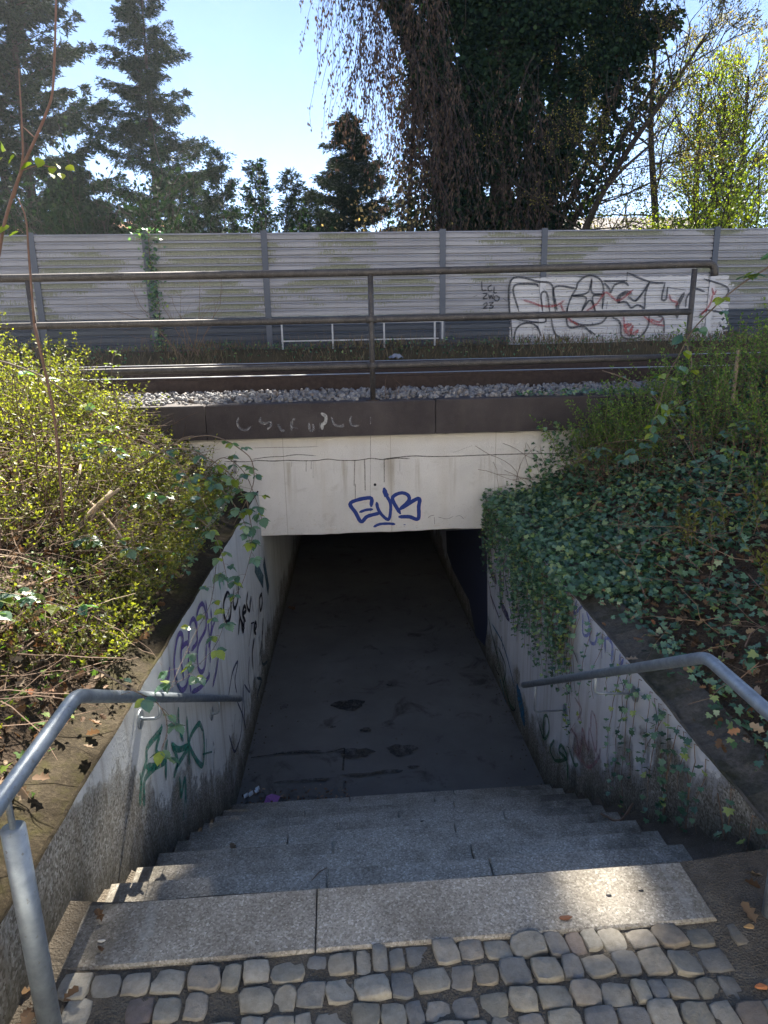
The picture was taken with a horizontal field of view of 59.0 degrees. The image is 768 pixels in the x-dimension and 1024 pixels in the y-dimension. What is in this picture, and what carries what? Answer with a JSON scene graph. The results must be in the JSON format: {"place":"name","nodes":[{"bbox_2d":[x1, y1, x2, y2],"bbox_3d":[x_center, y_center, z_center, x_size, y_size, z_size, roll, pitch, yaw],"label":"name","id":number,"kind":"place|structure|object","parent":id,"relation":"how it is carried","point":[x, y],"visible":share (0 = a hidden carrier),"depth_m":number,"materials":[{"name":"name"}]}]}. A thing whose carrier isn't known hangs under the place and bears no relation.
{"place":"outdoors","nodes":[
{"label":"outdoors","id":0,"kind":"place"},
{"bbox_2d":[0,396,223,783],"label":"bank","id":1,"kind":"structure","parent":0,"point":[12,741],"depth_m":3.45,"materials":[{"name":"plant"}]},
{"bbox_2d":[0,0,74,569],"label":"sapling","id":2,"kind":"object","parent":1,"relation":"on","point":[39,162],"visible":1,"depth_m":3.03,"materials":[{"name":"brown plant"}]},
{"bbox_2d":[0,349,74,487],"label":"shrub","id":3,"kind":"object","parent":1,"relation":"on","point":[59,409],"visible":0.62,"depth_m":4.38,"materials":[{"name":"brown plant"}]},
{"bbox_2d":[0,340,90,427],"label":"shrub","id":4,"kind":"object","parent":1,"relation":"on","point":[55,370],"visible":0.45,"depth_m":5.57,"materials":[{"name":"green plant"}]},
{"bbox_2d":[0,587,96,615],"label":"bramble","id":5,"kind":"object","parent":1,"relation":"on","point":[40,598],"visible":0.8,"depth_m":3.15,"materials":[{"name":"green plant"}]},
{"bbox_2d":[0,364,96,480],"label":"shrub","id":6,"kind":"object","parent":1,"relation":"on","point":[31,409],"visible":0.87,"depth_m":4.01,"materials":[{"name":"green plant"}]},
{"bbox_2d":[4,331,99,402],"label":"shrub","id":7,"kind":"object","parent":1,"relation":"on","point":[57,352],"visible":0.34,"depth_m":6.17,"materials":[{"name":"green plant"}]},
{"bbox_2d":[3,427,113,519],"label":"shrub","id":8,"kind":"object","parent":1,"relation":"on","point":[75,493],"visible":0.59,"depth_m":4.19,"materials":[{"name":"green plant"}]},
{"bbox_2d":[1,355,117,538],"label":"shrub","id":9,"kind":"object","parent":1,"relation":"on","point":[36,446],"visible":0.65,"depth_m":4.02,"materials":[{"name":"brown plant"}]},
{"bbox_2d":[0,356,137,463],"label":"shrub","id":10,"kind":"object","parent":1,"relation":"on","point":[42,399],"visible":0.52,"depth_m":4.92,"materials":[{"name":"green plant"}]},
{"bbox_2d":[21,359,126,439],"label":"shrub","id":11,"kind":"object","parent":1,"relation":"on","point":[94,391],"visible":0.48,"depth_m":5.66,"materials":[{"name":"green plant"}]},
{"bbox_2d":[10,411,163,502],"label":"shrub","id":12,"kind":"object","parent":1,"relation":"on","point":[107,468],"visible":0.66,"depth_m":4.93,"materials":[{"name":"green plant"}]},
{"bbox_2d":[63,464,127,545],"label":"dead branch","id":13,"kind":"object","parent":1,"relation":"on","point":[94,508],"visible":0.46,"depth_m":4.35,"materials":[{"name":"brown wood"}]},
{"bbox_2d":[0,360,201,492],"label":"bramble","id":14,"kind":"object","parent":1,"relation":"on","point":[111,429],"visible":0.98,"depth_m":4.15,"materials":[{"name":"green plant"}]},
{"bbox_2d":[0,455,207,797],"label":"herb carpet","id":15,"kind":"object","parent":1,"relation":"on","point":[4,768],"visible":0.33,"depth_m":3.46,"materials":[{"name":"green plant"}]},
{"bbox_2d":[0,355,211,662],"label":"pale twigs","id":16,"kind":"object","parent":1,"relation":"on","point":[46,466],"visible":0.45,"depth_m":4.21,"materials":[{"name":"brown plant"}]},
{"bbox_2d":[70,535,149,559],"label":"bramble","id":17,"kind":"object","parent":1,"relation":"on","point":[122,552],"visible":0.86,"depth_m":3.91,"materials":[{"name":"green plant"}]},
{"bbox_2d":[62,381,169,439],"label":"shrub","id":18,"kind":"object","parent":1,"relation":"on","point":[132,414],"visible":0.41,"depth_m":6.27,"materials":[{"name":"green plant"}]},
{"bbox_2d":[0,366,242,733],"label":"undergrowth","id":19,"kind":"object","parent":1,"relation":"on","point":[141,591],"visible":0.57,"depth_m":4.17,"materials":[{"name":"green plant"}]},
{"bbox_2d":[174,511,242,588],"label":"bramble","id":20,"kind":"object","parent":19,"relation":"on","point":[210,534],"visible":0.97,"depth_m":4.40,"materials":[{"name":"green plant"}]},
{"bbox_2d":[0,345,249,798],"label":"dry twigs","id":21,"kind":"object","parent":1,"relation":"on","point":[36,557],"visible":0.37,"depth_m":4.00,"materials":[{"name":"brown plant"}]},
{"bbox_2d":[121,430,204,491],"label":"shrub","id":22,"kind":"object","parent":1,"relation":"on","point":[157,461],"visible":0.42,"depth_m":5.70,"materials":[{"name":"green plant"}]},
{"bbox_2d":[131,447,243,498],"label":"bramble","id":23,"kind":"object","parent":1,"relation":"on","point":[220,468],"visible":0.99,"depth_m":4.53,"materials":[{"name":"green plant"}]},
{"bbox_2d":[144,435,262,523],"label":"bramble","id":24,"kind":"object","parent":1,"relation":"on","point":[249,496],"visible":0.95,"depth_m":4.55,"materials":[{"name":"green plant"}]},
{"bbox_2d":[171,473,260,543],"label":"bramble","id":25,"kind":"object","parent":1,"relation":"on","point":[211,484],"visible":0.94,"depth_m":4.46,"materials":[{"name":"green plant"}]},
{"bbox_2d":[206,455,270,528],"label":"bramble","id":26,"kind":"object","parent":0,"point":[263,522],"visible":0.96,"depth_m":4.78,"materials":[{"name":"green plant"}]},
{"bbox_2d":[0,340,767,367],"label":"ground","id":27,"kind":"structure","parent":0,"point":[272,357],"depth_m":11.19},
{"bbox_2d":[0,0,89,233],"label":"conifer tree","id":28,"kind":"object","parent":27,"relation":"on","point":[40,82],"visible":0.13,"depth_m":22.39,"materials":[{"name":"green plant"}]},
{"bbox_2d":[0,0,129,234],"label":"conifer tree","id":29,"kind":"object","parent":27,"relation":"on","point":[29,17],"visible":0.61,"depth_m":20.39,"materials":[{"name":"green plant"}]},
{"bbox_2d":[38,165,122,233],"bbox_3d":[-9.316,-7.951,21.260,3.295,5.290,3.662,-2,15,-4],"label":"conifer tree","id":30,"kind":"object","parent":27,"relation":"on","point":[81,179],"visible":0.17,"depth_m":20.28,"materials":[{"name":"green plant"}]},
{"bbox_2d":[0,183,188,320],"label":"bush","id":31,"kind":"object","parent":27,"relation":"on","point":[56,211],"visible":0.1,"depth_m":17.63,"materials":[{"name":"green plant"}]},
{"bbox_2d":[0,84,205,234],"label":"bush","id":32,"kind":"object","parent":27,"relation":"on","point":[83,218],"visible":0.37,"depth_m":16.60,"materials":[{"name":"green plant"}]},
{"bbox_2d":[8,115,275,318],"bbox_3d":[-5.843,-7.181,16.959,6.367,5.940,4.435,-2,15,-4],"label":"bush","id":33,"kind":"object","parent":27,"relation":"on","point":[156,217],"visible":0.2,"depth_m":16.60,"materials":[{"name":"green plant"}]},
{"bbox_2d":[75,0,242,232],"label":"conifer tree","id":34,"kind":"object","parent":27,"relation":"on","point":[129,134],"visible":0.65,"depth_m":20.50,"materials":[{"name":"green plant"}]},
{"bbox_2d":[97,279,224,356],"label":"bare shrub","id":35,"kind":"object","parent":27,"relation":"on","point":[175,327],"visible":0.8,"depth_m":10.77,"materials":[{"name":"brown plant"}]},
{"bbox_2d":[155,180,194,232],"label":"conifer shrub","id":36,"kind":"object","parent":27,"relation":"on","point":[172,199],"visible":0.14,"depth_m":19.29,"materials":[{"name":"green plant"}]},
{"bbox_2d":[180,180,215,232],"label":"conifer shrub","id":37,"kind":"object","parent":27,"relation":"on","point":[190,189],"visible":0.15,"depth_m":19.28,"materials":[{"name":"green plant"}]},
{"bbox_2d":[104,158,332,317],"bbox_3d":[-4.537,-6.753,17.836,6.095,4.616,4.315,-14,19,-39],"label":"bush","id":38,"kind":"object","parent":27,"relation":"on","point":[209,227],"visible":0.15,"depth_m":17.44,"materials":[{"name":"green plant"}]},
{"bbox_2d":[195,146,244,232],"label":"conifer shrub","id":39,"kind":"object","parent":27,"relation":"on","point":[216,175],"visible":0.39,"depth_m":18.49,"materials":[{"name":"green plant"}]},
{"bbox_2d":[227,157,274,232],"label":"conifer shrub","id":40,"kind":"object","parent":27,"relation":"on","point":[262,182],"visible":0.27,"depth_m":19.07,"materials":[{"name":"green plant"}]},
{"bbox_2d":[267,167,308,232],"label":"conifer shrub","id":41,"kind":"object","parent":27,"relation":"on","point":[291,208],"visible":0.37,"depth_m":19.23,"materials":[{"name":"green plant"}]},
{"bbox_2d":[296,187,327,231],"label":"conifer shrub","id":42,"kind":"object","parent":27,"relation":"on","point":[310,201],"visible":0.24,"depth_m":19.47,"materials":[{"name":"green plant"}]},
{"bbox_2d":[310,209,340,231],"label":"conifer shrub","id":43,"kind":"object","parent":27,"relation":"on","point":[330,217],"visible":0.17,"depth_m":19.32,"materials":[{"name":"green plant"}]},
{"bbox_2d":[303,112,404,315],"bbox_3d":[-1.058,-9.279,22.240,4.553,7.050,4.368,-2,15,-4],"label":"conifer tree","id":44,"kind":"object","parent":27,"relation":"on","point":[336,181],"visible":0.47,"depth_m":21.51,"materials":[{"name":"green plant"}]},
{"bbox_2d":[281,321,443,349],"bbox_3d":[-0.356,-2.949,11.526,2.755,0.543,0.046,-2,15,-4],"label":"white railing","id":45,"kind":"object","parent":27,"relation":"on","point":[383,339],"visible":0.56,"depth_m":11.51,"materials":[{"name":"metal"}]},
{"bbox_2d":[4,325,755,367],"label":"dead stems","id":46,"kind":"object","parent":27,"relation":"on","point":[377,345],"visible":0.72,"depth_m":11.28,"materials":[{"name":"plant"}]},
{"bbox_2d":[0,226,767,353],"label":"noise barrier","id":47,"kind":"object","parent":27,"relation":"on","point":[734,254],"visible":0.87,"depth_m":11.83,"materials":[{"name":"grey metal"}]},
{"bbox_2d":[128,226,170,351],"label":"climbing ivy","id":48,"kind":"object","parent":47,"relation":"attached to","point":[154,293],"visible":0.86,"depth_m":11.45,"materials":[{"name":"green plant"}]},
{"bbox_2d":[0,330,767,368],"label":"weeds","id":49,"kind":"object","parent":27,"relation":"on","point":[398,343],"visible":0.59,"depth_m":11.31,"materials":[{"name":"green plant"}]},
{"bbox_2d":[322,145,452,231],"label":"bush","id":50,"kind":"object","parent":27,"relation":"on","point":[406,210],"visible":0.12,"depth_m":13.81,"materials":[{"name":"green plant"}]},
{"bbox_2d":[95,392,688,538],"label":"railway bridge","id":51,"kind":"structure","parent":27,"relation":"on","point":[415,463],"depth_m":7.07,"materials":[{"name":"concrete"}]},
{"bbox_2d":[0,260,718,400],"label":"guard railing","id":52,"kind":"object","parent":51,"relation":"on","point":[371,319],"visible":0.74,"depth_m":6.70,"materials":[{"name":"metal"}]},
{"bbox_2d":[476,387,697,498],"bbox_3d":[2.210,-0.493,7.069,2.497,1.578,0.406,-2,15,-4],"label":"climbing ivy","id":53,"kind":"object","parent":51,"relation":"attached to","point":[537,476],"visible":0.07,"depth_m":7.13,"materials":[{"name":"green plant"}]},
{"bbox_2d":[88,379,703,406],"bbox_3d":[-0.631,-1.636,8.693,28.000,0.184,3.713,-2,15,-4],"label":"ballast bed","id":54,"kind":"object","parent":27,"relation":"on","point":[343,393],"visible":0.29,"depth_m":7.43,"materials":[{"name":"grey gravel"}]},
{"bbox_2d":[0,352,767,396],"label":"railway track","id":55,"kind":"structure","parent":54,"relation":"on","point":[467,376],"depth_m":8.12,"materials":[{"name":"metal"}]},
{"bbox_2d":[299,0,697,314],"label":"ivy clad tree","id":56,"kind":"object","parent":27,"relation":"on","point":[499,46],"visible":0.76,"depth_m":18.37,"materials":[{"name":"green plant"}]},
{"bbox_2d":[465,0,767,229],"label":"bare tree","id":57,"kind":"object","parent":27,"relation":"on","point":[643,127],"visible":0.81,"depth_m":17.62,"materials":[{"name":"brown plant"}]},
{"bbox_2d":[512,69,752,229],"bbox_3d":[5.204,-8.010,18.084,7.894,6.543,4.949,2,15,12],"label":"bare tree","id":58,"kind":"object","parent":27,"relation":"on","point":[611,184],"visible":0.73,"depth_m":17.08,"materials":[{"name":"brown plant"}]},
{"bbox_2d":[538,0,767,229],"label":"bare tree","id":59,"kind":"object","parent":27,"relation":"on","point":[652,171],"visible":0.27,"depth_m":18.78,"materials":[{"name":"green plant"}]},
{"bbox_2d":[572,179,767,229],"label":"bush","id":60,"kind":"object","parent":27,"relation":"on","point":[663,225],"visible":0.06,"depth_m":16.54,"materials":[{"name":"green plant"}]},
{"bbox_2d":[590,55,767,309],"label":"bush","id":61,"kind":"object","parent":27,"relation":"on","point":[723,209],"visible":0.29,"depth_m":15.90,"materials":[{"name":"green plant"}]},
{"bbox_2d":[636,111,767,228],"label":"bush","id":62,"kind":"object","parent":27,"relation":"on","point":[739,189],"visible":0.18,"depth_m":17.19,"materials":[{"name":"green plant"}]},
{"bbox_2d":[641,30,767,228],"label":"slender tree","id":63,"kind":"object","parent":27,"relation":"on","point":[732,122],"visible":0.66,"depth_m":19.30,"materials":[{"name":"green plant"}]},
{"bbox_2d":[655,40,767,227],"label":"bare tree","id":64,"kind":"object","parent":27,"relation":"on","point":[708,67],"visible":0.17,"depth_m":22.24,"materials":[{"name":"green plant"}]},
{"bbox_2d":[658,114,767,228],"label":"bush","id":65,"kind":"object","parent":27,"relation":"on","point":[765,212],"visible":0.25,"depth_m":15.71,"materials":[{"name":"green plant"}]},
{"bbox_2d":[662,13,767,227],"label":"slender tree","id":66,"kind":"object","parent":27,"relation":"on","point":[757,84],"visible":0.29,"depth_m":20.26,"materials":[{"name":"green plant"}]},
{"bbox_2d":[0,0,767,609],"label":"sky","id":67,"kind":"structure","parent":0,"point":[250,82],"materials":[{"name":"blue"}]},
{"bbox_2d":[10,849,767,1023],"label":"landing ground","id":68,"kind":"structure","parent":0,"point":[724,884],"depth_m":2.11,"materials":[{"name":"grey stone"}]},
{"bbox_2d":[236,530,544,803],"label":"path","id":69,"kind":"structure","parent":0,"point":[402,576],"depth_m":7.09,"materials":[{"name":"grey concrete"}]},
{"bbox_2d":[0,491,302,1023],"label":"retaining wall","id":70,"kind":"structure","parent":69,"relation":"on","point":[115,804],"depth_m":3.49,"materials":[{"name":"paint"}]},
{"bbox_2d":[16,545,203,799],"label":"leaf litter","id":71,"kind":"object","parent":70,"relation":"on","point":[22,794],"visible":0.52,"depth_m":2.89,"materials":[{"name":"brown plant"}]},
{"bbox_2d":[0,689,242,1023],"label":"handrail","id":72,"kind":"object","parent":70,"relation":"attached to","point":[23,887],"visible":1,"depth_m":1.82,"materials":[{"name":"metal"}]},
{"bbox_2d":[93,667,184,767],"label":"bramble","id":73,"kind":"object","parent":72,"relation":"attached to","point":[147,704],"visible":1,"depth_m":2.44,"materials":[{"name":"green plant"}]},
{"bbox_2d":[122,481,239,602],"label":"wall top ivy","id":74,"kind":"object","parent":70,"relation":"on","point":[190,564],"depth_m":4.99,"materials":[{"name":"green plant"}]},
{"bbox_2d":[158,564,228,689],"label":"bramble","id":75,"kind":"object","parent":70,"relation":"on","point":[163,674],"visible":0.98,"depth_m":3.69,"materials":[{"name":"green plant"}]},
{"bbox_2d":[154,547,261,693],"bbox_3d":[-0.908,0.584,3.746,0.192,0.260,1.759,-1,15,1],"label":"bramble","id":76,"kind":"object","parent":70,"relation":"on","point":[219,652],"visible":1,"depth_m":3.59,"materials":[{"name":"green plant"}]},
{"bbox_2d":[61,784,750,970],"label":"stairs","id":77,"kind":"structure","parent":69,"relation":"on","point":[425,896],"depth_m":2.63,"materials":[{"name":"stone"}]},
{"bbox_2d":[426,498,767,850],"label":"retaining wall","id":78,"kind":"structure","parent":69,"relation":"on","point":[579,769],"depth_m":4.22,"materials":[{"name":"paint"}]},
{"bbox_2d":[478,497,575,694],"bbox_3d":[1.186,0.713,6.036,0.132,1.082,2.970,-2,15,-4],"label":"hanging ivy","id":79,"kind":"object","parent":78,"relation":"hanging from","point":[538,582],"visible":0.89,"depth_m":5.56,"materials":[{"name":"green plant"}]},
{"bbox_2d":[480,475,671,602],"bbox_3d":[1.473,0.112,5.896,0.780,0.335,2.880,-2,15,-4],"label":"ivy mat","id":80,"kind":"object","parent":78,"relation":"on","point":[558,572],"visible":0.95,"depth_m":5.41,"materials":[{"name":"green plant"}]},
{"bbox_2d":[561,599,652,814],"bbox_3d":[1.331,1.313,4.256,0.119,1.172,1.353,-2,15,-4],"label":"hanging ivy","id":81,"kind":"object","parent":78,"relation":"hanging from","point":[622,708],"visible":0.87,"depth_m":3.98,"materials":[{"name":"green plant"}]},
{"bbox_2d":[521,652,767,918],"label":"handrail","id":82,"kind":"object","parent":78,"relation":"attached to","point":[750,696],"visible":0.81,"depth_m":2.79,"materials":[{"name":"metal"}]},
{"bbox_2d":[575,572,767,759],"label":"leaf litter","id":83,"kind":"object","parent":78,"relation":"on","point":[735,731],"visible":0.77,"depth_m":3.24,"materials":[{"name":"brown plant"}]},
{"bbox_2d":[591,580,767,770],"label":"ledge ivy","id":84,"kind":"object","parent":78,"relation":"on","point":[715,708],"visible":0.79,"depth_m":3.81,"materials":[{"name":"green plant"}]},
{"bbox_2d":[635,698,767,851],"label":"hanging ivy","id":85,"kind":"object","parent":78,"relation":"attached to","point":[680,768],"visible":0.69,"depth_m":3.19,"materials":[{"name":"green plant"}]},
{"bbox_2d":[57,923,767,1023],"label":"cobble pavement","id":86,"kind":"structure","parent":0,"point":[652,995],"depth_m":2.04,"materials":[{"name":"stone"}]},
{"bbox_2d":[534,371,767,752],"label":"bank","id":87,"kind":"structure","parent":0,"point":[756,636],"depth_m":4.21,"materials":[{"name":"plant"}]},
{"bbox_2d":[539,408,633,465],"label":"shrub","id":88,"kind":"object","parent":87,"relation":"on","point":[586,449],"visible":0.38,"depth_m":6.86,"materials":[{"name":"green plant"}]},
{"bbox_2d":[529,392,647,480],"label":"shrub","id":89,"kind":"object","parent":87,"relation":"on","point":[587,445],"visible":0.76,"depth_m":6.63,"materials":[{"name":"green plant"}]},
{"bbox_2d":[564,363,674,456],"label":"shrub","id":90,"kind":"object","parent":87,"relation":"on","point":[617,407],"visible":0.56,"depth_m":6.40,"materials":[{"name":"green plant"}]},
{"bbox_2d":[489,345,767,703],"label":"dry twigs","id":91,"kind":"object","parent":87,"relation":"on","point":[627,523],"visible":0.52,"depth_m":4.74,"materials":[{"name":"brown plant"}]},
{"bbox_2d":[518,361,767,735],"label":"ivy carpet","id":92,"kind":"object","parent":87,"relation":"on","point":[669,588],"visible":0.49,"depth_m":5.09,"materials":[{"name":"green plant"}]},
{"bbox_2d":[572,385,720,475],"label":"shrub","id":93,"kind":"object","parent":87,"relation":"on","point":[638,436],"visible":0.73,"depth_m":6.05,"materials":[{"name":"green plant"}]},
{"bbox_2d":[568,365,765,486],"bbox_3d":[2.560,-0.664,5.692,1.838,1.120,1.196,8,18,32],"label":"shrub","id":94,"kind":"object","parent":87,"relation":"on","point":[635,440],"visible":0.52,"depth_m":5.79,"materials":[{"name":"green plant"}]},
{"bbox_2d":[593,338,757,435],"bbox_3d":[2.678,-1.109,6.104,1.209,0.868,1.446,-2,15,-4],"label":"shrub","id":95,"kind":"object","parent":87,"relation":"on","point":[666,397],"visible":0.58,"depth_m":6.26,"materials":[{"name":"green plant"}]},
{"bbox_2d":[638,362,767,453],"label":"shrub","id":96,"kind":"object","parent":87,"relation":"on","point":[712,427],"visible":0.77,"depth_m":5.57,"materials":[{"name":"green plant"}]},
{"bbox_2d":[674,487,733,555],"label":"shrub","id":97,"kind":"object","parent":87,"relation":"on","point":[689,525],"visible":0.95,"depth_m":4.60,"materials":[{"name":"green plant"}]},
{"bbox_2d":[641,253,767,443],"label":"bramble","id":98,"kind":"object","parent":87,"relation":"on","point":[653,437],"visible":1,"depth_m":4.31,"materials":[{"name":"green plant"}]},
{"bbox_2d":[664,308,767,408],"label":"shrub","id":99,"kind":"object","parent":87,"relation":"on","point":[694,366],"visible":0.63,"depth_m":6.20,"materials":[{"name":"green plant"}]},
{"bbox_2d":[687,370,767,457],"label":"shrub","id":100,"kind":"object","parent":87,"relation":"on","point":[761,423],"visible":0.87,"depth_m":5.17,"materials":[{"name":"green plant"}]},
{"bbox_2d":[701,424,767,507],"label":"shrub","id":101,"kind":"object","parent":87,"relation":"on","point":[742,467],"visible":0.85,"depth_m":4.58,"materials":[{"name":"green plant"}]},
{"bbox_2d":[717,320,767,412],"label":"shrub","id":102,"kind":"object","parent":87,"relation":"on","point":[751,363],"visible":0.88,"depth_m":5.74,"materials":[{"name":"green plant"}]},
{"bbox_2d":[736,477,767,534],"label":"shrub","id":103,"kind":"object","parent":87,"relation":"on","point":[757,520],"visible":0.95,"depth_m":4.28,"materials":[{"name":"green plant"}]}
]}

